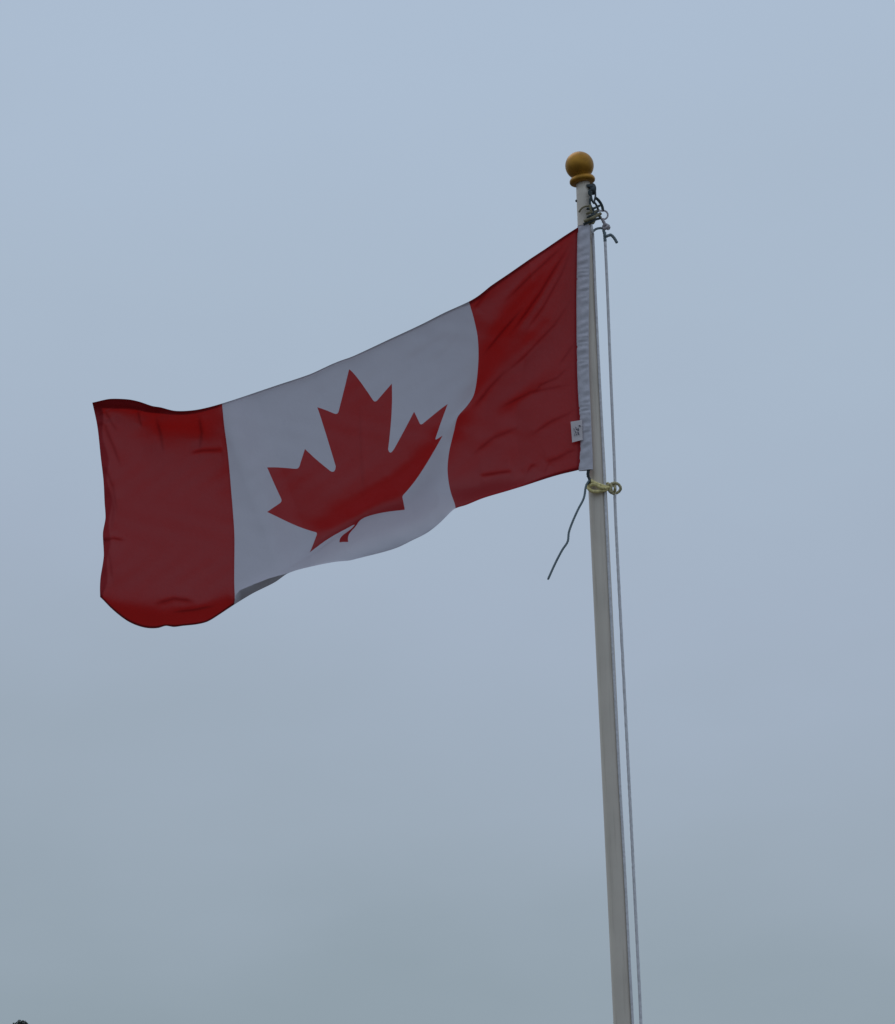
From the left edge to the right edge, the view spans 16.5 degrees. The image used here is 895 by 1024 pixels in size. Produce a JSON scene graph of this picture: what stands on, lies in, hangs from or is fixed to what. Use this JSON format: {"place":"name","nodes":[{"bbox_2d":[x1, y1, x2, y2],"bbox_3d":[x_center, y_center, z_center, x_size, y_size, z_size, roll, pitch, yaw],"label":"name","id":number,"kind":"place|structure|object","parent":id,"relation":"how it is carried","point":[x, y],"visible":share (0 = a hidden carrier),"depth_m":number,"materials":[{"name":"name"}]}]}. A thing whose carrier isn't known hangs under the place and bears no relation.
{"place":"outdoors","nodes":[
{"label":"outdoors","id":0,"kind":"place"},
{"bbox_2d":[0,0,894,1023],"label":"sky","id":1,"kind":"structure","parent":0,"point":[368,789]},
{"bbox_3d":[0.715,4.542,10.150,0.600,0.230,0.600,-2,-15,0],"label":"concrete footing","id":2,"kind":"object","parent":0,"visible":0},
{"bbox_2d":[565,151,630,1023],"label":"flagpole","id":3,"kind":"object","parent":2,"relation":"on","point":[579,166],"visible":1,"depth_m":11.22,"materials":[{"name":"metal"}]},
{"bbox_2d":[92,224,592,627],"bbox_3d":[-0.379,-0.322,11.511,1.887,1.489,0.277,-2,-16,0],"label":"flag","id":4,"kind":"object","parent":3,"relation":"attached to","point":[211,512],"visible":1,"depth_m":11.54,"materials":[{"name":"red fabric"}]},
{"bbox_2d":[547,470,621,579],"bbox_3d":[0.504,0.046,11.356,0.283,0.424,0.108,6,-17,-27],"label":"tie cord","id":5,"kind":"object","parent":3,"relation":"attached to","point":[608,487],"visible":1,"depth_m":11.38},
{"bbox_2d":[578,189,617,243],"bbox_3d":[0.574,-1.123,11.683,0.148,0.210,0.055,2,-16,-15],"label":"lashing cord","id":6,"kind":"object","parent":3,"relation":"hanging from","point":[592,218],"visible":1,"depth_m":11.68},
{"bbox_2d":[590,224,642,1023],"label":"halyard","id":7,"kind":"object","parent":3,"relation":"hanging from","point":[621,645],"visible":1,"depth_m":11.25,"materials":[{"name":"grey fabric"}]},
{"bbox_3d":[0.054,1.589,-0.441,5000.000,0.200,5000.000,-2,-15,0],"label":"ground","id":8,"kind":"structure","parent":0,"visible":0},
{"bbox_2d":[13,1020,27,1023],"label":"tree","id":9,"kind":"object","parent":8,"relation":"on","point":[21,1022],"visible":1,"depth_m":69.50,"materials":[{"name":"green plant"}]}
]}

